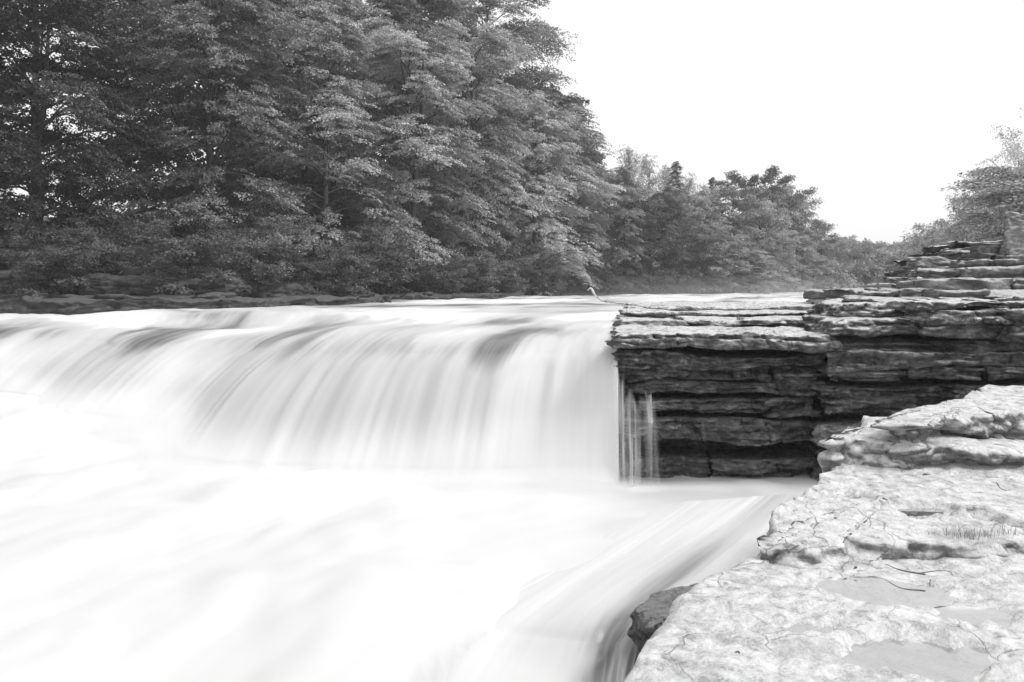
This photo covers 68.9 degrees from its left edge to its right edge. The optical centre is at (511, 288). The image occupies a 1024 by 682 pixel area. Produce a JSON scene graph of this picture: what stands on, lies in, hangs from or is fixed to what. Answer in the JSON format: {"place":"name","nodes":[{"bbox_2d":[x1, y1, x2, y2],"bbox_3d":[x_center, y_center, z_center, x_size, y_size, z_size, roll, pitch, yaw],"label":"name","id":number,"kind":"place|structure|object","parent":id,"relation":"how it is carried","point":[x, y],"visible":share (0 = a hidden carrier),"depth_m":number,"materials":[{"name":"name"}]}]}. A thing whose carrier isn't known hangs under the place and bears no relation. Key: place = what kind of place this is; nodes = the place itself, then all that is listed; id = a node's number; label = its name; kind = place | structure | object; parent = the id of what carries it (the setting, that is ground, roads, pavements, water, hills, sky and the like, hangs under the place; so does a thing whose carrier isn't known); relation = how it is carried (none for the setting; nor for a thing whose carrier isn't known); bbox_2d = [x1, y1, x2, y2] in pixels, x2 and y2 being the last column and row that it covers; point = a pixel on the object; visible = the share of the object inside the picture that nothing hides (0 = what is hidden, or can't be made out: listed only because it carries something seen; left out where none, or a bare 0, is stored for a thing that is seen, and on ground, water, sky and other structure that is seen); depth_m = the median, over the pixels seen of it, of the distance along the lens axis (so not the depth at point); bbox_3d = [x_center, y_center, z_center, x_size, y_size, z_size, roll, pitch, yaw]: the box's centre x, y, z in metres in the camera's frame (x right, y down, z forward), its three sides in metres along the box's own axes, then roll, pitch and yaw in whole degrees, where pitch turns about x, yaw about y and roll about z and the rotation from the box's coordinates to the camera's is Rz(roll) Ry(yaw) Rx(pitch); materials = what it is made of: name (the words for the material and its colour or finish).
{"place":"outdoors","nodes":[
{"label":"outdoors","id":0,"kind":"place"},
{"bbox_2d":[0,325,618,482],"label":"waterfall","id":1,"kind":"structure","parent":0,"point":[442,407],"depth_m":13.07,"materials":[{"name":"white liquid"}]},
{"bbox_2d":[0,292,807,333],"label":"river","id":2,"kind":"structure","parent":0,"point":[544,314],"depth_m":23.09,"materials":[{"name":"white liquid"}]},
{"bbox_2d":[0,397,817,681],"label":"pool","id":3,"kind":"structure","parent":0,"point":[129,557],"depth_m":8.81,"materials":[{"name":"white liquid"}]},
{"bbox_2d":[615,367,622,418],"bbox_3d":[1.732,2.186,12.068,0.253,2.277,0.154,0,0,0],"label":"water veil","id":4,"kind":"object","parent":3,"relation":"on","point":[616,385],"visible":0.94,"depth_m":12.08,"materials":[{"name":"liquid"}]},
{"bbox_2d":[444,494,801,681],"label":"cascade","id":5,"kind":"object","parent":3,"relation":"on","point":[573,624],"visible":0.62,"depth_m":7.72,"materials":[{"name":"white liquid"}]},
{"bbox_2d":[627,583,696,652],"bbox_3d":[1.915,3.693,6.519,2.001,1.912,1.678,0,0,-16],"label":"boulder","id":6,"kind":"object","parent":3,"relation":"in","point":[648,617],"visible":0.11,"depth_m":6.40,"materials":[{"name":"stone"}]},
{"bbox_2d":[604,296,1023,480],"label":"rock cliff","id":7,"kind":"structure","parent":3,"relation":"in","point":[717,388],"depth_m":12.59,"materials":[{"name":"stone"}]},
{"bbox_2d":[0,0,1023,253],"label":"sky","id":8,"kind":"structure","parent":0,"point":[877,106],"materials":[{"name":"white"}]},
{"bbox_2d":[27,217,1004,414],"bbox_3d":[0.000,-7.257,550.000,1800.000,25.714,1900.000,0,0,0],"label":"ground","id":9,"kind":"structure","parent":0,"point":[576,291],"depth_m":82.52,"materials":[{"name":"soil"}]},
{"bbox_2d":[0,0,176,292],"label":"beech tree","id":10,"kind":"object","parent":9,"relation":"on","point":[45,68],"visible":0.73,"depth_m":35.29,"materials":[{"name":"grey plant"}]},
{"bbox_2d":[0,0,194,271],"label":"beech tree","id":11,"kind":"object","parent":9,"relation":"on","point":[7,99],"visible":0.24,"depth_m":42.47,"materials":[{"name":"grey plant"}]},
{"bbox_2d":[39,0,340,268],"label":"beech tree","id":12,"kind":"object","parent":9,"relation":"on","point":[300,57],"visible":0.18,"depth_m":46.63,"materials":[{"name":"grey plant"}]},
{"bbox_2d":[0,265,382,297],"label":"rock bank","id":13,"kind":"object","parent":9,"relation":"on","point":[129,281],"visible":0.58,"depth_m":30.84,"materials":[{"name":"grey stone"}]},
{"bbox_2d":[0,235,55,269],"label":"bush","id":14,"kind":"object","parent":13,"relation":"on","point":[2,265],"visible":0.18,"depth_m":32.59,"materials":[{"name":"grey plant"}]},
{"bbox_2d":[37,225,159,278],"bbox_3d":[-17.960,-1.170,32.566,4.056,3.332,4.544,0,0,20],"label":"bush","id":15,"kind":"object","parent":13,"relation":"on","point":[96,241],"visible":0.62,"depth_m":32.05,"materials":[{"name":"grey plant"}]},
{"bbox_2d":[121,218,248,295],"bbox_3d":[-13.567,-0.812,30.892,5.072,3.966,4.527,0,0,-43],"label":"bush","id":16,"kind":"object","parent":13,"relation":"on","point":[190,248],"visible":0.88,"depth_m":30.39,"materials":[{"name":"grey plant"}]},
{"bbox_2d":[63,1,346,266],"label":"beech tree","id":17,"kind":"object","parent":9,"relation":"on","point":[185,46],"depth_m":61.64,"materials":[{"name":"grey plant"}]},
{"bbox_2d":[51,0,362,276],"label":"beech tree","id":18,"kind":"object","parent":9,"relation":"on","point":[219,128],"visible":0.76,"depth_m":40.03,"materials":[{"name":"grey plant"}]},
{"bbox_2d":[0,292,524,314],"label":"rock shelf","id":19,"kind":"object","parent":9,"relation":"on","point":[68,304],"visible":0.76,"depth_m":28.24,"materials":[{"name":"grey stone"}]},
{"bbox_2d":[20,296,43,299],"bbox_3d":[-17.792,0.453,27.626,0.832,0.337,0.789,0,0,41],"label":"stone","id":20,"kind":"object","parent":19,"relation":"on","point":[33,297],"visible":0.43,"depth_m":27.43,"materials":[{"name":"stone"}]},
{"bbox_2d":[0,236,105,297],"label":"bush","id":21,"kind":"object","parent":19,"relation":"on","point":[62,257],"visible":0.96,"depth_m":29.56,"materials":[{"name":"grey plant"}]},
{"bbox_2d":[197,294,224,298],"bbox_3d":[-11.634,0.423,28.969,1.001,0.397,0.819,0,0,0],"label":"stone","id":22,"kind":"object","parent":19,"relation":"on","point":[216,296],"visible":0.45,"depth_m":28.69,"materials":[{"name":"stone"}]},
{"bbox_2d":[188,212,314,284],"bbox_3d":[-11.870,-1.412,34.124,5.410,3.966,4.829,0,0,-5],"label":"bush","id":23,"kind":"object","parent":19,"relation":"on","point":[256,237],"visible":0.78,"depth_m":33.70,"materials":[{"name":"grey plant"}]},
{"bbox_2d":[262,253,339,294],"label":"bush","id":24,"kind":"object","parent":19,"relation":"on","point":[306,265],"visible":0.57,"depth_m":37.21,"materials":[{"name":"grey plant"}]},
{"bbox_2d":[300,243,386,295],"bbox_3d":[-9.048,-0.670,39.950,4.056,3.332,4.544,0,0,10],"label":"bush","id":25,"kind":"object","parent":19,"relation":"on","point":[346,268],"visible":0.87,"depth_m":39.27,"materials":[{"name":"grey plant"}]},
{"bbox_2d":[330,230,426,294],"bbox_3d":[-7.899,-1.115,43.902,6.086,4.760,5.432,0,0,29],"label":"bush","id":26,"kind":"object","parent":19,"relation":"on","point":[384,251],"visible":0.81,"depth_m":43.37,"materials":[{"name":"grey plant"}]},
{"bbox_2d":[412,256,470,293],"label":"bush","id":27,"kind":"object","parent":19,"relation":"on","point":[435,270],"visible":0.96,"depth_m":48.74,"materials":[{"name":"grey plant"}]},
{"bbox_2d":[445,249,513,292],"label":"bush","id":28,"kind":"object","parent":19,"relation":"on","point":[486,267],"visible":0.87,"depth_m":52.20,"materials":[{"name":"grey plant"}]},
{"bbox_2d":[456,241,532,292],"bbox_3d":[-1.193,-1.115,56.143,6.086,4.760,5.432,0,0,-15],"label":"bush","id":29,"kind":"object","parent":19,"relation":"on","point":[506,284],"visible":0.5,"depth_m":55.72,"materials":[{"name":"grey plant"}]},
{"bbox_2d":[155,0,424,280],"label":"beech tree","id":30,"kind":"object","parent":9,"relation":"on","point":[286,6],"visible":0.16,"depth_m":53.82,"materials":[{"name":"grey plant"}]},
{"bbox_2d":[222,0,408,278],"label":"beech tree","id":31,"kind":"object","parent":9,"relation":"on","point":[322,21],"visible":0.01,"depth_m":65.97,"materials":[{"name":"grey plant"}]},
{"bbox_2d":[223,11,437,281],"bbox_3d":[-11.444,-6.980,47.370,13.691,20.802,13.621,0,0,24],"label":"beech tree","id":32,"kind":"object","parent":9,"relation":"on","point":[332,116],"visible":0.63,"depth_m":46.36,"materials":[{"name":"grey plant"}]},
{"bbox_2d":[282,0,487,287],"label":"beech tree","id":33,"kind":"object","parent":9,"relation":"on","point":[402,21],"visible":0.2,"depth_m":60.55,"materials":[{"name":"grey plant"}]},
{"bbox_2d":[295,17,489,281],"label":"beech tree","id":34,"kind":"object","parent":9,"relation":"on","point":[404,159],"visible":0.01,"depth_m":73.71,"materials":[{"name":"grey plant"}]},
{"bbox_2d":[310,8,524,293],"bbox_3d":[-7.773,-8.298,54.497,13.953,22.590,15.173,0,0,31],"label":"beech tree","id":35,"kind":"object","parent":9,"relation":"on","point":[396,42],"visible":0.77,"depth_m":53.51,"materials":[{"name":"grey plant"}]},
{"bbox_2d":[332,0,549,286],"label":"beech tree","id":36,"kind":"object","parent":9,"relation":"on","point":[433,7],"visible":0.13,"depth_m":66.84,"materials":[{"name":"grey plant"}]},
{"bbox_2d":[403,69,516,271],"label":"beech tree","id":37,"kind":"object","parent":9,"relation":"on","point":[473,118],"visible":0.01,"depth_m":85.26,"materials":[{"name":"grey plant"}]},
{"bbox_2d":[381,18,563,292],"bbox_3d":[-3.742,-9.233,61.772,14.174,24.612,14.690,0,0,-12],"label":"beech tree","id":38,"kind":"object","parent":9,"relation":"on","point":[507,185],"visible":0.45,"depth_m":60.47,"materials":[{"name":"grey plant"}]},
{"bbox_2d":[402,0,604,291],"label":"beech tree","id":39,"kind":"object","parent":9,"relation":"on","point":[522,33],"visible":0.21,"depth_m":76.87,"materials":[{"name":"grey plant"}]},
{"bbox_2d":[478,64,579,278],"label":"beech tree","id":40,"kind":"object","parent":9,"relation":"on","point":[526,69],"visible":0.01,"depth_m":94.19,"materials":[{"name":"grey plant"}]},
{"bbox_2d":[516,253,572,295],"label":"bush","id":41,"kind":"object","parent":9,"relation":"on","point":[536,268],"visible":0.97,"depth_m":59.64,"materials":[{"name":"grey plant"}]},
{"bbox_2d":[468,94,625,295],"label":"beech tree","id":42,"kind":"object","parent":9,"relation":"on","point":[555,123],"visible":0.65,"depth_m":67.47,"materials":[{"name":"grey plant"}]},
{"bbox_2d":[476,81,617,285],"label":"beech tree","id":43,"kind":"object","parent":9,"relation":"on","point":[561,100],"visible":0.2,"depth_m":81.32,"materials":[{"name":"grey plant"}]},
{"bbox_2d":[493,84,607,273],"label":"beech tree","id":44,"kind":"object","parent":9,"relation":"on","point":[579,103],"visible":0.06,"depth_m":100.43,"materials":[{"name":"grey plant"}]},
{"bbox_2d":[516,157,619,292],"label":"beech tree","id":45,"kind":"object","parent":9,"relation":"on","point":[583,195],"visible":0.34,"depth_m":75.64,"materials":[{"name":"grey plant"}]},
{"bbox_2d":[546,151,621,283],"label":"beech tree","id":46,"kind":"object","parent":9,"relation":"on","point":[596,213],"visible":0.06,"depth_m":90.20,"materials":[{"name":"grey plant"}]},
{"bbox_2d":[567,154,622,272],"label":"beech tree","id":47,"kind":"object","parent":9,"relation":"on","point":[598,211],"visible":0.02,"depth_m":108.94,"materials":[{"name":"grey plant"}]},
{"bbox_2d":[590,268,624,293],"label":"bush","id":48,"kind":"object","parent":9,"relation":"on","point":[609,276],"visible":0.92,"depth_m":75.50,"materials":[{"name":"grey plant"}]},
{"bbox_2d":[579,165,653,286],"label":"beech tree","id":49,"kind":"object","parent":9,"relation":"on","point":[617,179],"visible":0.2,"depth_m":95.44,"materials":[{"name":"grey plant"}]},
{"bbox_2d":[579,182,667,292],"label":"beech tree","id":50,"kind":"object","parent":9,"relation":"on","point":[636,245],"visible":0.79,"depth_m":81.65,"materials":[{"name":"grey plant"}]},
{"bbox_2d":[612,143,650,279],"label":"birch tree","id":51,"kind":"object","parent":9,"relation":"on","point":[628,154],"visible":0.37,"depth_m":97.50,"materials":[{"name":"grey plant"}]},
{"bbox_2d":[636,153,662,268],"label":"birch tree","id":52,"kind":"object","parent":9,"relation":"on","point":[653,180],"visible":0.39,"depth_m":101.70,"materials":[{"name":"grey plant"}]},
{"bbox_2d":[612,198,695,292],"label":"evergreen tree","id":53,"kind":"object","parent":9,"relation":"on","point":[660,277],"visible":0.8,"depth_m":83.00,"materials":[{"name":"grey plant"}]},
{"bbox_2d":[631,185,700,293],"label":"beech tree","id":54,"kind":"object","parent":9,"relation":"on","point":[666,197],"visible":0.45,"depth_m":87.09,"materials":[{"name":"grey plant"}]},
{"bbox_2d":[655,161,680,264],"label":"birch tree","id":55,"kind":"object","parent":9,"relation":"on","point":[665,173],"visible":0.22,"depth_m":105.66,"materials":[{"name":"grey plant"}]},
{"bbox_2d":[643,161,703,287],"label":"spruce tree","id":56,"kind":"object","parent":9,"relation":"on","point":[676,176],"visible":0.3,"depth_m":99.76,"materials":[{"name":"grey plant"}]},
{"bbox_2d":[655,188,720,292],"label":"beech tree","id":57,"kind":"object","parent":9,"relation":"on","point":[702,201],"visible":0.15,"depth_m":93.31,"materials":[{"name":"grey plant"}]},
{"bbox_2d":[674,172,706,287],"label":"birch tree","id":58,"kind":"object","parent":9,"relation":"on","point":[689,184],"visible":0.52,"depth_m":91.65,"materials":[{"name":"grey plant"}]},
{"bbox_2d":[693,182,723,292],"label":"birch tree","id":59,"kind":"object","parent":9,"relation":"on","point":[706,193],"visible":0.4,"depth_m":93.73,"materials":[{"name":"grey plant"}]},
{"bbox_2d":[672,211,746,293],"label":"broadleaf tree","id":60,"kind":"object","parent":9,"relation":"on","point":[704,237],"visible":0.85,"depth_m":87.14,"materials":[{"name":"grey plant"}]},
{"bbox_2d":[682,177,739,284],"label":"spruce tree","id":61,"kind":"object","parent":9,"relation":"on","point":[712,180],"visible":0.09,"depth_m":107.70,"materials":[{"name":"grey plant"}]},
{"bbox_2d":[697,233,757,293],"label":"broadleaf tree","id":62,"kind":"object","parent":9,"relation":"on","point":[731,239],"visible":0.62,"depth_m":88.80,"materials":[{"name":"grey plant"}]},
{"bbox_2d":[691,179,786,292],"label":"broadleaf tree","id":63,"kind":"object","parent":9,"relation":"on","point":[747,194],"visible":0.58,"depth_m":94.78,"materials":[{"name":"grey plant"}]},
{"bbox_2d":[709,250,784,293],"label":"broadleaf tree","id":64,"kind":"object","parent":9,"relation":"on","point":[766,273],"visible":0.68,"depth_m":90.75,"materials":[{"name":"grey plant"}]},
{"bbox_2d":[722,198,797,289],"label":"broadleaf tree","id":65,"kind":"object","parent":9,"relation":"on","point":[775,234],"visible":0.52,"depth_m":97.00,"materials":[{"name":"grey plant"}]},
{"bbox_2d":[718,164,804,289],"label":"evergreen tree","id":66,"kind":"object","parent":9,"relation":"on","point":[770,176],"visible":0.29,"depth_m":110.52,"materials":[{"name":"grey plant"}]},
{"bbox_2d":[747,230,802,292],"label":"broadleaf tree","id":67,"kind":"object","parent":9,"relation":"on","point":[789,261],"visible":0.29,"depth_m":100.71,"materials":[{"name":"grey plant"}]},
{"bbox_2d":[745,184,819,291],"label":"broadleaf tree","id":68,"kind":"object","parent":9,"relation":"on","point":[780,194],"visible":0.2,"depth_m":120.03,"materials":[{"name":"grey plant"}]},
{"bbox_2d":[761,186,829,290],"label":"evergreen tree","id":69,"kind":"object","parent":9,"relation":"on","point":[807,214],"visible":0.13,"depth_m":127.08,"materials":[{"name":"grey plant"}]},
{"bbox_2d":[779,227,822,291],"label":"broadleaf tree","id":70,"kind":"object","parent":9,"relation":"on","point":[808,243],"visible":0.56,"depth_m":116.85,"materials":[{"name":"grey plant"}]},
{"bbox_2d":[791,218,833,288],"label":"broadleaf tree","id":71,"kind":"object","parent":9,"relation":"on","point":[815,221],"visible":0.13,"depth_m":148.48,"materials":[{"name":"grey plant"}]},
{"bbox_2d":[803,256,837,288],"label":"broadleaf tree","id":72,"kind":"object","parent":9,"relation":"on","point":[822,268],"visible":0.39,"depth_m":129.08,"materials":[{"name":"grey plant"}]},
{"bbox_2d":[623,384,1023,681],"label":"rock ledge","id":73,"kind":"object","parent":9,"relation":"on","point":[782,618],"visible":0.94,"depth_m":4.87,"materials":[{"name":"stone"}]},
{"bbox_2d":[843,494,870,499],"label":"puddle","id":74,"kind":"object","parent":73,"relation":"on","point":[858,497],"visible":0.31,"depth_m":6.11,"materials":[{"name":"liquid"}]},
{"bbox_2d":[815,570,953,607],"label":"puddle","id":75,"kind":"object","parent":73,"relation":"on","point":[878,591],"visible":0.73,"depth_m":4.58,"materials":[{"name":"liquid"}]},
{"bbox_2d":[898,507,950,518],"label":"puddle","id":76,"kind":"object","parent":73,"relation":"on","point":[914,511],"visible":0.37,"depth_m":5.84,"materials":[{"name":"liquid"}]},
{"bbox_2d":[945,520,991,539],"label":"grass tuft","id":77,"kind":"object","parent":73,"relation":"on","point":[965,532],"visible":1,"depth_m":5.09,"materials":[{"name":"plant"}]},
{"bbox_2d":[934,606,1012,625],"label":"puddle","id":78,"kind":"object","parent":73,"relation":"on","point":[976,615],"visible":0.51,"depth_m":4.26,"materials":[{"name":"liquid"}]},
{"bbox_2d":[971,524,1000,537],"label":"grass tuft","id":79,"kind":"object","parent":73,"relation":"on","point":[982,532],"visible":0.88,"depth_m":5.15,"materials":[{"name":"plant"}]},
{"bbox_2d":[983,524,1019,535],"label":"grass tuft","id":80,"kind":"object","parent":73,"relation":"on","point":[1004,531],"visible":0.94,"depth_m":5.20,"materials":[{"name":"plant"}]},
{"bbox_2d":[809,223,847,285],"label":"evergreen tree","id":81,"kind":"object","parent":9,"relation":"on","point":[820,251],"visible":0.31,"depth_m":158.69,"materials":[{"name":"grey plant"}]},
{"bbox_2d":[798,259,859,290],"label":"distant tree","id":82,"kind":"object","parent":9,"relation":"on","point":[838,285],"visible":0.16,"depth_m":141.44,"materials":[{"name":"grey plant"}]},
{"bbox_2d":[797,260,864,289],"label":"distant tree","id":83,"kind":"object","parent":9,"relation":"on","point":[843,273],"visible":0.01,"depth_m":154.24,"materials":[{"name":"grey plant"}]},
{"bbox_2d":[815,238,853,253],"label":"distant tree","id":84,"kind":"object","parent":9,"relation":"on","point":[846,240],"visible":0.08,"depth_m":285.97,"materials":[{"name":"grey plant"}]},
{"bbox_2d":[823,251,859,282],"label":"distant tree","id":85,"kind":"object","parent":9,"relation":"on","point":[840,262],"visible":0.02,"depth_m":188.38,"materials":[{"name":"grey plant"}]},
{"bbox_2d":[825,242,864,257],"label":"distant tree","id":86,"kind":"object","parent":9,"relation":"on","point":[850,246],"visible":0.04,"depth_m":230.72,"materials":[{"name":"grey plant"}]},
{"bbox_2d":[832,244,886,285],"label":"distant tree","id":87,"kind":"object","parent":9,"relation":"on","point":[858,253],"visible":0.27,"depth_m":184.34,"materials":[{"name":"grey plant"}]},
{"bbox_2d":[836,259,885,287],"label":"distant tree","id":88,"kind":"object","parent":9,"relation":"on","point":[867,278],"visible":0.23,"depth_m":144.88,"materials":[{"name":"grey plant"}]},
{"bbox_2d":[847,237,874,249],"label":"distant tree","id":89,"kind":"object","parent":9,"relation":"on","point":[863,241],"visible":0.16,"depth_m":287.38,"materials":[{"name":"grey plant"}]},
{"bbox_2d":[860,241,896,255],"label":"distant tree","id":90,"kind":"object","parent":9,"relation":"on","point":[878,246],"visible":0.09,"depth_m":281.89,"materials":[{"name":"grey plant"}]},
{"bbox_2d":[859,246,900,278],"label":"distant tree","id":91,"kind":"object","parent":9,"relation":"on","point":[882,260],"visible":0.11,"depth_m":184.76,"materials":[{"name":"grey plant"}]},
{"bbox_2d":[871,248,917,271],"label":"distant tree","id":92,"kind":"object","parent":9,"relation":"on","point":[890,255],"visible":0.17,"depth_m":183.97,"materials":[{"name":"grey plant"}]},
{"bbox_2d":[886,245,921,271],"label":"distant tree","id":93,"kind":"object","parent":9,"relation":"on","point":[904,253],"visible":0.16,"depth_m":183.09,"materials":[{"name":"grey plant"}]},
{"bbox_2d":[892,240,930,252],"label":"distant tree","id":94,"kind":"object","parent":9,"relation":"on","point":[900,245],"visible":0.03,"depth_m":230.90,"materials":[{"name":"grey plant"}]},
{"bbox_2d":[803,240,1023,301],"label":"rock terraces","id":95,"kind":"object","parent":9,"relation":"on","point":[985,270],"visible":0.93,"depth_m":18.09,"materials":[{"name":"stone"}]},
{"bbox_2d":[1002,211,1023,254],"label":"rock outcrop","id":96,"kind":"object","parent":95,"relation":"on","point":[1013,226],"visible":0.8,"depth_m":21.08,"materials":[{"name":"stone"}]},
{"bbox_2d":[900,220,967,253],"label":"bush","id":97,"kind":"object","parent":9,"relation":"on","point":[915,237],"visible":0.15,"depth_m":78.46,"materials":[{"name":"grey plant"}]},
{"bbox_2d":[920,208,981,248],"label":"bush","id":98,"kind":"object","parent":9,"relation":"on","point":[936,239],"visible":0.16,"depth_m":62.65,"materials":[{"name":"grey plant"}]},
{"bbox_2d":[935,192,1002,248],"bbox_3d":[31.203,-2.306,49.882,5.376,8.408,4.798,0,0,3],"label":"bush","id":99,"kind":"object","parent":9,"relation":"on","point":[949,230],"visible":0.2,"depth_m":50.41,"materials":[{"name":"grey plant"}]},
{"bbox_2d":[941,164,1023,240],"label":"bush","id":100,"kind":"object","parent":9,"relation":"on","point":[1013,189],"visible":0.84,"depth_m":30.80,"materials":[{"name":"plant"}]},
{"bbox_2d":[952,170,1019,241],"bbox_3d":[29.268,-2.740,44.087,5.697,9.546,5.084,0,0,31],"label":"bush","id":101,"kind":"object","parent":9,"relation":"on","point":[968,203],"visible":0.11,"depth_m":44.52,"materials":[{"name":"grey plant"}]},
{"bbox_2d":[963,108,1023,246],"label":"ash tree","id":102,"kind":"object","parent":9,"relation":"on","point":[1018,153],"visible":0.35,"depth_m":32.85,"materials":[{"name":"grey plant"}]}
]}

